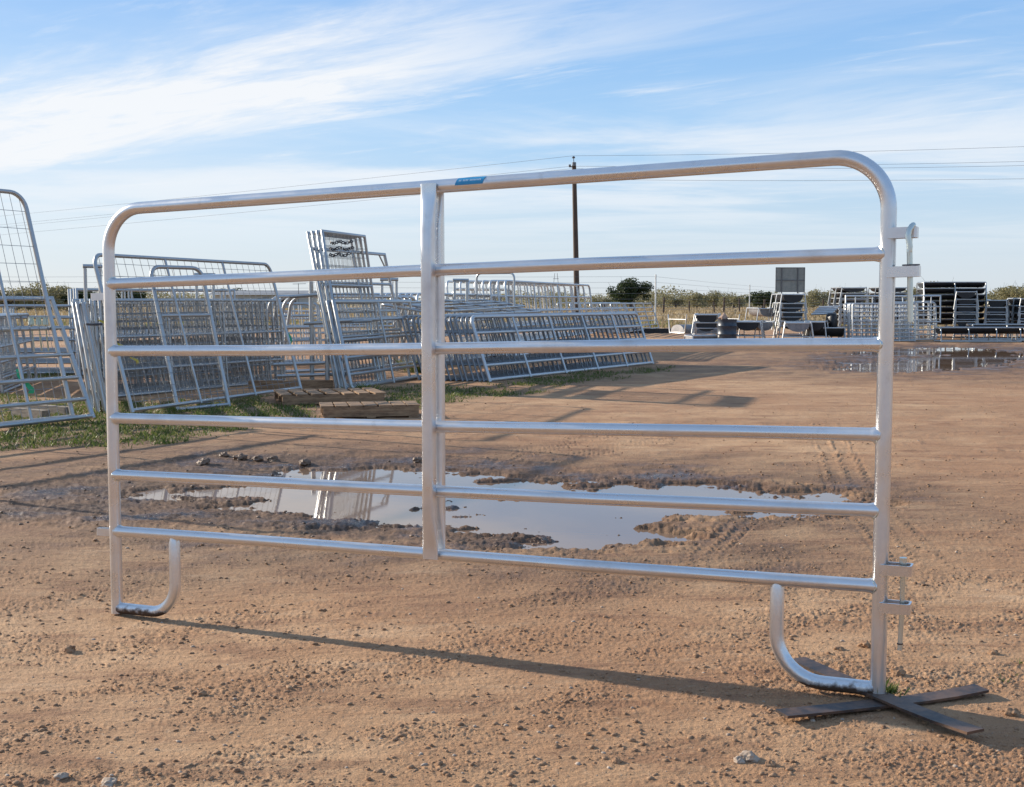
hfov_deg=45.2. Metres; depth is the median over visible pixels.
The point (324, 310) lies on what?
pipe gate
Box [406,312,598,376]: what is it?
pipe gate
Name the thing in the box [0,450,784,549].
mud clods
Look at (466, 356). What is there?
pipe gate
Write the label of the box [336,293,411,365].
corral panel
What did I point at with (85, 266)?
bow frame
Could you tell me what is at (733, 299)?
mesquite tree
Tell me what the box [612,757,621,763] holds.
stone
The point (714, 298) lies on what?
mesquite tree
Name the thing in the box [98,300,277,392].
wire gate
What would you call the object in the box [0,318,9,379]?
corral panel
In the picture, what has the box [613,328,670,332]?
timber beam
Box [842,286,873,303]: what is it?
mesquite tree
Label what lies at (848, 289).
feed bunk
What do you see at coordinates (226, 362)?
wire gate
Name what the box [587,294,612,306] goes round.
mesquite tree
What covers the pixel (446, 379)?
pipe gate
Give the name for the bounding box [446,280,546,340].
corral panel
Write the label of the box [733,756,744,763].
stone
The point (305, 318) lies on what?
corral panel
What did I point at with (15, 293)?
mesquite tree
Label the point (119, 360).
gate
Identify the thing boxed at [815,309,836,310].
pipe
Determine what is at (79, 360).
wire gate
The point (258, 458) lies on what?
mud clod
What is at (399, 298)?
corral panel
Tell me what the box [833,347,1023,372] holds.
puddle water
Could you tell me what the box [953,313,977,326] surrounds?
feed bunk
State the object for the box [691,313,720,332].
feed bunk
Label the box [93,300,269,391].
wire gate
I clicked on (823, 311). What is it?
pipe
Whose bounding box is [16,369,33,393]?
ribbon
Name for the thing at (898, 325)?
corral panel
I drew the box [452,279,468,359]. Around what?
bow frame
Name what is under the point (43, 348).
corral panel
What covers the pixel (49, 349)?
corral panel
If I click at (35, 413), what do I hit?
timber beam
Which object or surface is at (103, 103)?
sky
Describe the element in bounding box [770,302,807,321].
feed bunk
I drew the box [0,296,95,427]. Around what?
pipe gate
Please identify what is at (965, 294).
feed bunk
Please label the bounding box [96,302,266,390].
wire gate
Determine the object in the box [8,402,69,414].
timber beam
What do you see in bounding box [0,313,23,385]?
corral panel
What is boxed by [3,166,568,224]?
power line
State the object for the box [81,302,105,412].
corral panel
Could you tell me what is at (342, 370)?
pipe gate
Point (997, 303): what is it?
feed bunk
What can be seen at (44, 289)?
gate
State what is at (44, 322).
latch rod
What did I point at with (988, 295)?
mesquite tree
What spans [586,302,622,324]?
corral panel
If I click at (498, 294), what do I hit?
corral panel
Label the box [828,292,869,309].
feed bunk
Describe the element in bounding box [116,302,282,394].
wire gate
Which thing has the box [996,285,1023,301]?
mesquite tree
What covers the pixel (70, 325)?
corral panel
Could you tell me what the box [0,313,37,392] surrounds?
corral panel
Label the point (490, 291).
corral panel
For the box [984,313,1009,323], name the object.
feed bunk
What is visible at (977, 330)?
feed bunk
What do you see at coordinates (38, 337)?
corral panel
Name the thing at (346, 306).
corral panel
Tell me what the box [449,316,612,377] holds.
pipe gate
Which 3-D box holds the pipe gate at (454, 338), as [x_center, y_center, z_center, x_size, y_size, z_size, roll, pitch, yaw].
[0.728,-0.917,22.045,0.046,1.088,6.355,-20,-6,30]
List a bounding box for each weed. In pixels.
[339,383,384,389]
[393,358,420,372]
[877,678,909,696]
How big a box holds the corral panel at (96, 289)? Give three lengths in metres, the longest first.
2.792 x 1.473 x 0.059 m
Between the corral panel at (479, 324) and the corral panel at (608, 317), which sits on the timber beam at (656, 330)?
the corral panel at (608, 317)
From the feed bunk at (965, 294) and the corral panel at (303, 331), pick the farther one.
the feed bunk at (965, 294)
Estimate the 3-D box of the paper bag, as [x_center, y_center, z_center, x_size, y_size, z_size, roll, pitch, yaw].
[6.397,-2.350,37.221,0.256,0.219,0.257,4,6,39]
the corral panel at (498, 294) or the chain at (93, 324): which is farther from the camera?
the corral panel at (498, 294)
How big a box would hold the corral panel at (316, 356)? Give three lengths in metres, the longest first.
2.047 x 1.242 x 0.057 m
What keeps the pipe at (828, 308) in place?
on the pipe at (827, 310)
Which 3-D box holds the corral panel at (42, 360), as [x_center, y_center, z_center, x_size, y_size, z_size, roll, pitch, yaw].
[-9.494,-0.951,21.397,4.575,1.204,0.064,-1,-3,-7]
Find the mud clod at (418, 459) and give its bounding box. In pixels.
[413,456,421,462]
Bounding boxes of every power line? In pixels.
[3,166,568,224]
[4,195,414,234]
[6,156,567,215]
[597,146,1023,155]
[696,179,980,180]
[818,165,1023,168]
[878,161,1023,164]
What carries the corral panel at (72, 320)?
on the ground at (938, 414)
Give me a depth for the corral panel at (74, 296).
21.39 m
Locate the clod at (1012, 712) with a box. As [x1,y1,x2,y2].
[1004,707,1020,716]
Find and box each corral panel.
[0,304,89,367]
[0,304,93,368]
[0,305,103,373]
[0,307,98,369]
[0,307,103,371]
[0,313,17,379]
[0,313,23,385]
[0,313,30,390]
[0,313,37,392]
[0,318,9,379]
[4,323,82,369]
[5,307,97,370]
[67,289,222,370]
[70,289,227,369]
[71,301,93,407]
[73,288,232,372]
[75,288,237,375]
[75,301,99,411]
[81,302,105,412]
[91,150,920,694]
[211,303,314,366]
[215,303,317,364]
[227,303,322,360]
[237,302,320,363]
[262,295,398,373]
[262,305,321,361]
[268,295,404,370]
[273,295,409,369]
[280,311,369,344]
[282,295,416,369]
[283,310,356,343]
[284,310,358,343]
[286,312,375,344]
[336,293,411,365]
[338,293,416,367]
[341,293,419,366]
[344,293,417,366]
[378,293,471,363]
[384,293,475,363]
[390,293,482,357]
[398,293,485,361]
[404,293,492,364]
[410,293,499,361]
[416,293,504,360]
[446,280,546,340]
[456,282,553,341]
[456,288,515,338]
[459,282,558,341]
[468,280,565,341]
[474,280,570,354]
[481,280,577,354]
[489,280,583,356]
[496,280,587,355]
[504,280,594,355]
[557,302,599,331]
[569,303,621,331]
[571,302,611,330]
[580,303,627,332]
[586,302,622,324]
[589,303,639,332]
[600,303,649,332]
[610,303,659,332]
[843,303,906,338]
[845,295,940,322]
[847,303,907,338]
[848,303,908,338]
[849,303,911,339]
[851,304,914,339]
[852,303,915,340]
[894,301,935,338]
[894,302,937,339]
[902,303,934,338]
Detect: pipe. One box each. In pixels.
[811,312,832,314]
[813,311,834,312]
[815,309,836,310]
[817,307,837,309]
[819,305,839,307]
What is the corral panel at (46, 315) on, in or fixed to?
on the ground at (938, 414)
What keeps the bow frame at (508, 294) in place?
on the ground at (938, 414)
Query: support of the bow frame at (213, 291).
on the ground at (938, 414)
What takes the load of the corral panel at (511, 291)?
on the ground at (938, 414)
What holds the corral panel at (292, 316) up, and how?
on the ground at (938, 414)
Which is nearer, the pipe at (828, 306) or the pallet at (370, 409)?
the pallet at (370, 409)
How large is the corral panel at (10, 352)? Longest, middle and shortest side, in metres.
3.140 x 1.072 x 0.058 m
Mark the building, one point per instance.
(246, 295)
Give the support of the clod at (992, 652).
on the ground at (938, 414)
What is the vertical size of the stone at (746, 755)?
0.046 m
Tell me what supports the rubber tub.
on the feed bunk at (838, 332)
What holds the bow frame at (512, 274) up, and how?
on the ground at (938, 414)
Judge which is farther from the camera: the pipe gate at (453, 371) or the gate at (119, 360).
the pipe gate at (453, 371)
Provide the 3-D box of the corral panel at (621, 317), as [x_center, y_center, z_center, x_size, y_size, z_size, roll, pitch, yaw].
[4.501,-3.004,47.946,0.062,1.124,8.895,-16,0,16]
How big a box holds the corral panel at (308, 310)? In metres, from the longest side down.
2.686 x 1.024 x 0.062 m
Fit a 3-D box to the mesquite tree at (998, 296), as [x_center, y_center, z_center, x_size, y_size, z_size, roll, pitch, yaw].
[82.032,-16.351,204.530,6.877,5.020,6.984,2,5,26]
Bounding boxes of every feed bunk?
[668,314,739,333]
[684,334,716,338]
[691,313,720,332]
[692,321,716,333]
[737,320,765,337]
[737,320,775,337]
[745,307,781,321]
[769,293,807,312]
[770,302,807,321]
[771,311,805,330]
[773,320,806,337]
[782,321,813,337]
[802,320,831,337]
[804,327,845,337]
[827,287,868,303]
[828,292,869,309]
[829,298,866,314]
[830,303,867,320]
[835,308,867,325]
[837,314,867,326]
[868,287,906,302]
[868,292,906,308]
[869,298,906,313]
[915,282,986,299]
[915,288,985,305]
[916,294,985,312]
[917,300,986,318]
[918,306,984,323]
[918,313,983,328]
[919,319,985,337]
[933,327,1023,341]
[953,291,978,309]
[953,298,978,316]
[953,305,978,323]
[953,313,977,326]
[953,320,977,338]
[965,324,1023,339]
[983,299,1010,316]
[983,306,1010,323]
[983,320,1009,337]
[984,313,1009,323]
[1003,319,1023,337]
[1004,298,1023,315]
[1004,305,1023,323]
[1005,312,1023,323]
[1011,327,1023,341]
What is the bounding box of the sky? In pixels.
[0,0,1023,301]
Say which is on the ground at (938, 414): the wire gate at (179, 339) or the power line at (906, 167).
the wire gate at (179, 339)
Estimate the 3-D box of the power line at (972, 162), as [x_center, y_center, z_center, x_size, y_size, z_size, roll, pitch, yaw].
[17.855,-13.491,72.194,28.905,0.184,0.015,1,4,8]
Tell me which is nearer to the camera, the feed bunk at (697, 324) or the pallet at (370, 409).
the pallet at (370, 409)
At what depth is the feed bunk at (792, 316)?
39.93 m
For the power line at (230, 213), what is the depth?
95.13 m
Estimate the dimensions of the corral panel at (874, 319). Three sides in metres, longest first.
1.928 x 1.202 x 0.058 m
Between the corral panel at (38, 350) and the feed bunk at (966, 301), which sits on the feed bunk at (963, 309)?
the feed bunk at (966, 301)
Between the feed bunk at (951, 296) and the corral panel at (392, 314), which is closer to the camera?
the corral panel at (392, 314)
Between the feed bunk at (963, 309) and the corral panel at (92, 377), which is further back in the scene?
the feed bunk at (963, 309)
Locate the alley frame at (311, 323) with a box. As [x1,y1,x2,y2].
[273,281,371,379]
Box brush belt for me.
[0,284,1002,307]
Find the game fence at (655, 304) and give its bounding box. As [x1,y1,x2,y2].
[0,274,865,322]
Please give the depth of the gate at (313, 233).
18.23 m
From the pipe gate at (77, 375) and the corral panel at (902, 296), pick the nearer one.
the pipe gate at (77, 375)
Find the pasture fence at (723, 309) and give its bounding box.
[603,297,988,313]
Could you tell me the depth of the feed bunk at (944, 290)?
42.55 m
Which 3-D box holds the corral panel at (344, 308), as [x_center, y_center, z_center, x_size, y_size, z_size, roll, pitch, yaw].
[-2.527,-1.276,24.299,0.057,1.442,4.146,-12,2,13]
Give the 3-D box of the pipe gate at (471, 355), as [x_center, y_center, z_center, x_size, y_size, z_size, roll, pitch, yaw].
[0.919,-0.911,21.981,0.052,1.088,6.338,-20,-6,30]
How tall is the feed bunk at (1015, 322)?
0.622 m
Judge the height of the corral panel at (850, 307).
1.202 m
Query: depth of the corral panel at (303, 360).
25.32 m
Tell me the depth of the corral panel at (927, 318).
40.97 m
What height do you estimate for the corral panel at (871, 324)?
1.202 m
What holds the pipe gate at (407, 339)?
on the ground at (938, 414)
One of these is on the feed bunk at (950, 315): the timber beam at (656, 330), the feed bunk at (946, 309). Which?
the feed bunk at (946, 309)
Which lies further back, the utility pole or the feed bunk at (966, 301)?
the utility pole
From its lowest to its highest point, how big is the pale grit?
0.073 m
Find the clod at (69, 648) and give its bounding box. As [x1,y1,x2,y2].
[63,644,75,652]
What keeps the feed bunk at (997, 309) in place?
on the feed bunk at (996, 316)
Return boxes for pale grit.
[0,432,1022,786]
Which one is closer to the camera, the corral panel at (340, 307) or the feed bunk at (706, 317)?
the corral panel at (340, 307)
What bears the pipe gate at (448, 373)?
on the ground at (938, 414)
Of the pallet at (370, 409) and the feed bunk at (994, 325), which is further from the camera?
the feed bunk at (994, 325)
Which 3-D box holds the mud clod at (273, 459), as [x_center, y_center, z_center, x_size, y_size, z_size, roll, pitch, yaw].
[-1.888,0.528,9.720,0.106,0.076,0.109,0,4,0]
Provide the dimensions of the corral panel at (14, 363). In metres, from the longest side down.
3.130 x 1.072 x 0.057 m
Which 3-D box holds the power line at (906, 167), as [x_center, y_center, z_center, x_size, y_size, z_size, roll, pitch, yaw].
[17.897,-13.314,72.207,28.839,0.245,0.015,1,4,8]
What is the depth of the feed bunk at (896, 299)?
43.82 m
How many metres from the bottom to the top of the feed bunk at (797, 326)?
0.623 m
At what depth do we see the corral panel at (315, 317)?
34.06 m
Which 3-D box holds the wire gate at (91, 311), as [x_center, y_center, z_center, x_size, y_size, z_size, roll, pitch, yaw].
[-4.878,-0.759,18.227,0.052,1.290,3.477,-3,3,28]
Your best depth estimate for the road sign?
89.60 m
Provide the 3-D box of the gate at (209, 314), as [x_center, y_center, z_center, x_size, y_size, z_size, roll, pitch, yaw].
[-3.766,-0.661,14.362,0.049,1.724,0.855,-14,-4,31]
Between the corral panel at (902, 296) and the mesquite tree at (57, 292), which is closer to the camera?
the corral panel at (902, 296)
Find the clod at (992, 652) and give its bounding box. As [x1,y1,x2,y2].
[987,649,998,654]
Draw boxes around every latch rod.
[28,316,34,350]
[36,316,42,350]
[42,316,48,350]
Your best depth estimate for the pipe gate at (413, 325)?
21.73 m
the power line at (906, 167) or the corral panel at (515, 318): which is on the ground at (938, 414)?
the corral panel at (515, 318)
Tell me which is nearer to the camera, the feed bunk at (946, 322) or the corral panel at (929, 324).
the corral panel at (929, 324)
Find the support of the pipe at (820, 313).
on the rubber tub
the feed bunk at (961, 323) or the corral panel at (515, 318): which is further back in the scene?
the feed bunk at (961, 323)
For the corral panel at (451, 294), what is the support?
on the ground at (938, 414)
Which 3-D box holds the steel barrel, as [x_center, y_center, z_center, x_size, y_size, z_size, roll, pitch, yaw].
[6.538,-1.908,37.362,0.604,0.716,0.604,0,4,0]
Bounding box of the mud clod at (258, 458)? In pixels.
[252,455,263,461]
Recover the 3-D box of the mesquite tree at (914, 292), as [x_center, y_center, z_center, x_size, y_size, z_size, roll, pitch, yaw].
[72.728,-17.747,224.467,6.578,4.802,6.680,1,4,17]
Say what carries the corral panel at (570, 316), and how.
on the ground at (938, 414)
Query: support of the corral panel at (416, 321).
on the ground at (938, 414)
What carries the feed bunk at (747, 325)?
on the ground at (938, 414)
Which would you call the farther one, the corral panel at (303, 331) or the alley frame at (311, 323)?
the corral panel at (303, 331)
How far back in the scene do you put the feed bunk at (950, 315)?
42.64 m
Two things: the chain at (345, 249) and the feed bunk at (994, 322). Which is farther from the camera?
the feed bunk at (994, 322)
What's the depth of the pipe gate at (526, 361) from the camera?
21.32 m
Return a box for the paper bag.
[718,312,727,319]
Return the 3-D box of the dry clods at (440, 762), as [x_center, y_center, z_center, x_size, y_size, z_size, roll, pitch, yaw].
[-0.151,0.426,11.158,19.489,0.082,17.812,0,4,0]
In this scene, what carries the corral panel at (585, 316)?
on the ground at (938, 414)
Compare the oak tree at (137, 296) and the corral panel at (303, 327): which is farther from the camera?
the oak tree at (137, 296)
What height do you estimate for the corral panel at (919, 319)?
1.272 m
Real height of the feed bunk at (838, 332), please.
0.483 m
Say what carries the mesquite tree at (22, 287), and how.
on the ground at (938, 414)
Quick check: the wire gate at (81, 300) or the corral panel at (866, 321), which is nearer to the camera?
the wire gate at (81, 300)
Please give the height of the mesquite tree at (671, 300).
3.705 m
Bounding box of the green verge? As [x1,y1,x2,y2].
[17,319,938,327]
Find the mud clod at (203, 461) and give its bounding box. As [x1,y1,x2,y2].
[196,458,209,465]
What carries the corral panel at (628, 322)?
on the timber beam at (656, 330)
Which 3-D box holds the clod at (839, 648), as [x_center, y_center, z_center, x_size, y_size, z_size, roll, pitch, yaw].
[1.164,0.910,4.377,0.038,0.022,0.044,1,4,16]
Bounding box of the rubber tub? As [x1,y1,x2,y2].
[825,313,837,326]
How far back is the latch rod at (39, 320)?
13.27 m
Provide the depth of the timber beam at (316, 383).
17.67 m
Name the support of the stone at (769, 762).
on the ground at (938, 414)
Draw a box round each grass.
[0,306,984,328]
[0,364,674,450]
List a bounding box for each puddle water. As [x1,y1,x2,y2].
[124,468,851,549]
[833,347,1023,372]
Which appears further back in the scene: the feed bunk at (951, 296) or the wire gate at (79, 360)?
the feed bunk at (951, 296)
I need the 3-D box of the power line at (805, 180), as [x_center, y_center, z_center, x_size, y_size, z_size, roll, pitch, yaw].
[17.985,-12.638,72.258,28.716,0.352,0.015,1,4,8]
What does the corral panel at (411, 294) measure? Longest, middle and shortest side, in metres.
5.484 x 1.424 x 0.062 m
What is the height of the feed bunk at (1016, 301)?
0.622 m
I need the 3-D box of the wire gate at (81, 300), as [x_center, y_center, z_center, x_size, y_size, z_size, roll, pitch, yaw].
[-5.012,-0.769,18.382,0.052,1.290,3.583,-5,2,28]
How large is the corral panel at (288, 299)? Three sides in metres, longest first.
2.545 x 1.447 x 0.054 m
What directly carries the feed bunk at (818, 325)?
on the ground at (938, 414)
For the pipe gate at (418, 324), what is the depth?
21.73 m
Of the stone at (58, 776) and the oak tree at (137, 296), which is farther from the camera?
the oak tree at (137, 296)
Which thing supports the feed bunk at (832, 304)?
on the feed bunk at (846, 313)
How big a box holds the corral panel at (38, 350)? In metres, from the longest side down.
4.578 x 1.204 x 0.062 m
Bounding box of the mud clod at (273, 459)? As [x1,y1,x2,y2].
[267,456,279,461]
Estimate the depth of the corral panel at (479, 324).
30.18 m
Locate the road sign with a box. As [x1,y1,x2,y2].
[775,267,804,293]
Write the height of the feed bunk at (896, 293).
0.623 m
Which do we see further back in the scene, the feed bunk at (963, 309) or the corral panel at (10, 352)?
the feed bunk at (963, 309)
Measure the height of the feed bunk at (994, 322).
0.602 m
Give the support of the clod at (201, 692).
on the ground at (938, 414)
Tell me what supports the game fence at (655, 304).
on the ground at (938, 414)
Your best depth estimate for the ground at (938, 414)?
5.16 m
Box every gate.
[0,189,74,422]
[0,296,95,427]
[72,299,249,389]
[80,299,257,388]
[81,302,245,384]
[88,302,253,386]
[89,299,260,389]
[93,253,301,412]
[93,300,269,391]
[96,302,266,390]
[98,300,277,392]
[116,298,285,397]
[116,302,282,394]
[149,265,230,410]
[306,231,376,387]
[309,247,410,387]
[311,231,379,386]
[316,230,383,385]
[321,229,385,387]
[326,300,415,388]
[331,299,421,387]
[382,303,540,314]
[396,299,524,311]
[401,312,594,379]
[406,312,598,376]
[411,312,603,376]
[417,313,607,377]
[445,312,621,380]
[445,312,624,380]
[445,313,630,380]
[445,316,615,380]
[449,312,633,380]
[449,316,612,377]
[455,315,638,380]
[460,315,643,381]
[465,315,647,381]
[470,312,653,381]
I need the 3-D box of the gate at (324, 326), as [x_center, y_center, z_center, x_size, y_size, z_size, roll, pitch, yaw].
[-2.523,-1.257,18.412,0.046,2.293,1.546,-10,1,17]
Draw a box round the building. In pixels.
[209,290,316,308]
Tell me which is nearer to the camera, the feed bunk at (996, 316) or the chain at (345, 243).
the chain at (345, 243)
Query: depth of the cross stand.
3.71 m
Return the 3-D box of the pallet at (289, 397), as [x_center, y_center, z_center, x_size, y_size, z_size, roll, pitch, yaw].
[-2.283,0.036,15.285,1.279,0.137,0.950,-1,4,-17]
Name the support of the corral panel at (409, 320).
on the ground at (938, 414)
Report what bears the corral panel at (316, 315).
on the ground at (938, 414)
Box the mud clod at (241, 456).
[233,453,247,459]
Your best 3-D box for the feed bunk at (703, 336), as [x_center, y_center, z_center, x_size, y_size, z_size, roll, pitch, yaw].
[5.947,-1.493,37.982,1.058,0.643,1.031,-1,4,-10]
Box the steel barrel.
[717,319,736,338]
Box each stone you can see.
[53,772,68,780]
[100,777,116,786]
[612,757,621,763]
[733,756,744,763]
[739,750,760,761]
[764,759,775,766]
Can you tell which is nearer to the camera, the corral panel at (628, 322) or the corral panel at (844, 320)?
the corral panel at (844, 320)
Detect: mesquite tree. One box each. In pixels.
[0,283,33,309]
[12,284,44,309]
[24,283,71,309]
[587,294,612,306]
[660,292,688,306]
[682,291,710,307]
[703,288,731,306]
[717,291,747,307]
[803,289,831,307]
[820,283,852,304]
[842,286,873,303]
[898,288,918,305]
[981,291,997,306]
[984,282,1019,306]
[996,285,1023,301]
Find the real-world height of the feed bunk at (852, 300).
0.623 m
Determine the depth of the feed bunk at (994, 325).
39.80 m
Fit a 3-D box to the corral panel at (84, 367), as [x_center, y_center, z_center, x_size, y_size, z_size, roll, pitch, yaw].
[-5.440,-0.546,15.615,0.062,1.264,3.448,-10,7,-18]
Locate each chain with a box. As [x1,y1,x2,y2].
[86,323,101,325]
[329,246,353,250]
[329,252,350,256]
[330,240,352,244]
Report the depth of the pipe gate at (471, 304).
23.82 m
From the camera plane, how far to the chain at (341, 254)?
17.15 m
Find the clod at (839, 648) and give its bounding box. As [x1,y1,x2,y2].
[833,646,843,650]
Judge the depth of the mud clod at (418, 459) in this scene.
9.61 m
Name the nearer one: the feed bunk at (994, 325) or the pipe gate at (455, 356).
the pipe gate at (455, 356)
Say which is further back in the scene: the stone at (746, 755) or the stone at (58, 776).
the stone at (746, 755)
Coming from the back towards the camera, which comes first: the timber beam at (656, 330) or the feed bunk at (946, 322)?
the timber beam at (656, 330)
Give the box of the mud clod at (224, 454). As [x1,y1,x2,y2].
[219,452,229,456]
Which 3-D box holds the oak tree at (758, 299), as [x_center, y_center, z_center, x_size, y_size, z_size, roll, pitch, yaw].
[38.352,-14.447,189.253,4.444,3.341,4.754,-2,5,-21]
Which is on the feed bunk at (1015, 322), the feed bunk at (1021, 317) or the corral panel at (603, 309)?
the feed bunk at (1021, 317)
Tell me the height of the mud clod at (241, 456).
0.084 m
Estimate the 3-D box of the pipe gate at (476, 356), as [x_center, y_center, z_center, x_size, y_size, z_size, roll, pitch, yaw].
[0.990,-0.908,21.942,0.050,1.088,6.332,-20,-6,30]
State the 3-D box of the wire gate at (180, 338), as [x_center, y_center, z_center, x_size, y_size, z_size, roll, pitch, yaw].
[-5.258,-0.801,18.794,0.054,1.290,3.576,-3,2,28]
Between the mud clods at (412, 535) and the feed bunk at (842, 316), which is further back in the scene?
the feed bunk at (842, 316)
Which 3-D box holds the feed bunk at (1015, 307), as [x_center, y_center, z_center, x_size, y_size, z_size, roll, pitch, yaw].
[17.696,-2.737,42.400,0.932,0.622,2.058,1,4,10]
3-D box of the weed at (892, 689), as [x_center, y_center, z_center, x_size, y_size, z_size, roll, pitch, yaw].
[1.179,0.912,3.822,0.114,0.040,0.095,0,4,0]
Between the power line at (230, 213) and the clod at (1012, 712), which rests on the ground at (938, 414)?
the clod at (1012, 712)
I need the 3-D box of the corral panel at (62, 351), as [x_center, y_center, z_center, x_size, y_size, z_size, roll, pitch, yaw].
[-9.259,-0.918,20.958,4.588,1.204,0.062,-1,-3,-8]
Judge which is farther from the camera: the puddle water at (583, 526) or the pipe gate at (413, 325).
the pipe gate at (413, 325)
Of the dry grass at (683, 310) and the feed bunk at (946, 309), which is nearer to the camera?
the feed bunk at (946, 309)
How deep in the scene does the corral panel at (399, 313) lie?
24.25 m
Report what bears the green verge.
on the ground at (938, 414)
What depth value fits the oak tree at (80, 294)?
148.49 m
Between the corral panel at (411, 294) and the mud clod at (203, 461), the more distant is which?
the corral panel at (411, 294)
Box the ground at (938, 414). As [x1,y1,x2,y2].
[0,302,1023,786]
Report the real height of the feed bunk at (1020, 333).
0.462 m
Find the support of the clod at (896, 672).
on the ground at (938, 414)
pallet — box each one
[273,387,385,405]
[319,401,419,417]
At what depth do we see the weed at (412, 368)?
21.56 m
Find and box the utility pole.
[569,156,579,318]
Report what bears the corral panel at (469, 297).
on the ground at (938, 414)
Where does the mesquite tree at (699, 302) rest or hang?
on the ground at (938, 414)
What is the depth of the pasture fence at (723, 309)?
127.23 m
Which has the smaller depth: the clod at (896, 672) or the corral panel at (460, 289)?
the clod at (896, 672)
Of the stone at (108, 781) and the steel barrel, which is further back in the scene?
the steel barrel
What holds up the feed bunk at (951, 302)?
on the feed bunk at (946, 309)
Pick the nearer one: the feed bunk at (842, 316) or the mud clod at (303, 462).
the mud clod at (303, 462)
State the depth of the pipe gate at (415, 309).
23.57 m
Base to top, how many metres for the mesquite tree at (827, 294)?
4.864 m
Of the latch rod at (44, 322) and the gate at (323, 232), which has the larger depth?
the gate at (323, 232)
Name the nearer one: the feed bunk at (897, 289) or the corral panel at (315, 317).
the corral panel at (315, 317)
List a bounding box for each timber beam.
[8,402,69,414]
[11,407,49,417]
[248,380,332,388]
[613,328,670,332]
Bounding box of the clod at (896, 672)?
[890,668,905,676]
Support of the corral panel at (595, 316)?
on the ground at (938, 414)
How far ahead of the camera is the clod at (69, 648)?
4.50 m
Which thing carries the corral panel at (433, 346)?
on the ground at (938, 414)
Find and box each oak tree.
[60,291,96,303]
[116,288,147,307]
[606,277,653,305]
[745,289,774,307]
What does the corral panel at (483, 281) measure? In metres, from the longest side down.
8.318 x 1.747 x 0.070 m
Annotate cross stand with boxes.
[775,657,988,734]
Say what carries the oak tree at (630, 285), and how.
on the ground at (938, 414)
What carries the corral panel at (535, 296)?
on the ground at (938, 414)
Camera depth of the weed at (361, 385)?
16.66 m
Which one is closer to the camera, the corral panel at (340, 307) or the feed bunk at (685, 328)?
the corral panel at (340, 307)
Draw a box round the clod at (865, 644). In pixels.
[857,640,870,647]
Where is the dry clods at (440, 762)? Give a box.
[0,378,1023,786]
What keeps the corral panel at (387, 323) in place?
on the ground at (938, 414)
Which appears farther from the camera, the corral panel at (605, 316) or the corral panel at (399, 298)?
the corral panel at (605, 316)
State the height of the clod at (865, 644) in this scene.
0.030 m
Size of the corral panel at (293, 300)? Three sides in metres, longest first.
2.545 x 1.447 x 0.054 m
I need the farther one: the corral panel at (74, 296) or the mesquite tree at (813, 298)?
the mesquite tree at (813, 298)
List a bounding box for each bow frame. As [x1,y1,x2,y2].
[82,264,103,380]
[194,273,215,379]
[380,278,397,370]
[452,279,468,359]
[476,273,514,355]
[493,282,509,339]
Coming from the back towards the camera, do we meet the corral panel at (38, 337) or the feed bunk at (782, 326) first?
the feed bunk at (782, 326)
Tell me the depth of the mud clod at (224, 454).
9.92 m
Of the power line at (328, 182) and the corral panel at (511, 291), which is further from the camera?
the power line at (328, 182)
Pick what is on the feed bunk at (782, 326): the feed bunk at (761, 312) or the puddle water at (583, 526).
the feed bunk at (761, 312)
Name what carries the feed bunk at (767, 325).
on the ground at (938, 414)
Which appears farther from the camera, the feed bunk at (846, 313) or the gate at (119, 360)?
the feed bunk at (846, 313)
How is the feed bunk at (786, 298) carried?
on the feed bunk at (793, 305)
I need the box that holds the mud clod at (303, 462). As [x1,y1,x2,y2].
[299,458,310,465]
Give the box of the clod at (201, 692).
[197,689,206,695]
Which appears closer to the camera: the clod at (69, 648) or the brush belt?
the clod at (69, 648)
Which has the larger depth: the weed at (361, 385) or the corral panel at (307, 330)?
the corral panel at (307, 330)
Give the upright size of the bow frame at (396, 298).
1.669 m
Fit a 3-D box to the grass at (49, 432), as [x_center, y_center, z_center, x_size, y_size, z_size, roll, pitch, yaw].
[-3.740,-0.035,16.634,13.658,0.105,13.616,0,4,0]
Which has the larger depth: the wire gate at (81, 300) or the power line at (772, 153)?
the power line at (772, 153)
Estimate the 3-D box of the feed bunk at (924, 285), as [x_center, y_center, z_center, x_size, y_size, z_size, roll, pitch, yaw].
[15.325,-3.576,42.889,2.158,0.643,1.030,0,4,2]
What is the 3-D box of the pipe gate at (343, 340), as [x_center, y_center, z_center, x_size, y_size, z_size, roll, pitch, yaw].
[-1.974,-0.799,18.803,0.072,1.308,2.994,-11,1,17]
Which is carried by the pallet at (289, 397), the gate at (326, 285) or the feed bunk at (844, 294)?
the gate at (326, 285)

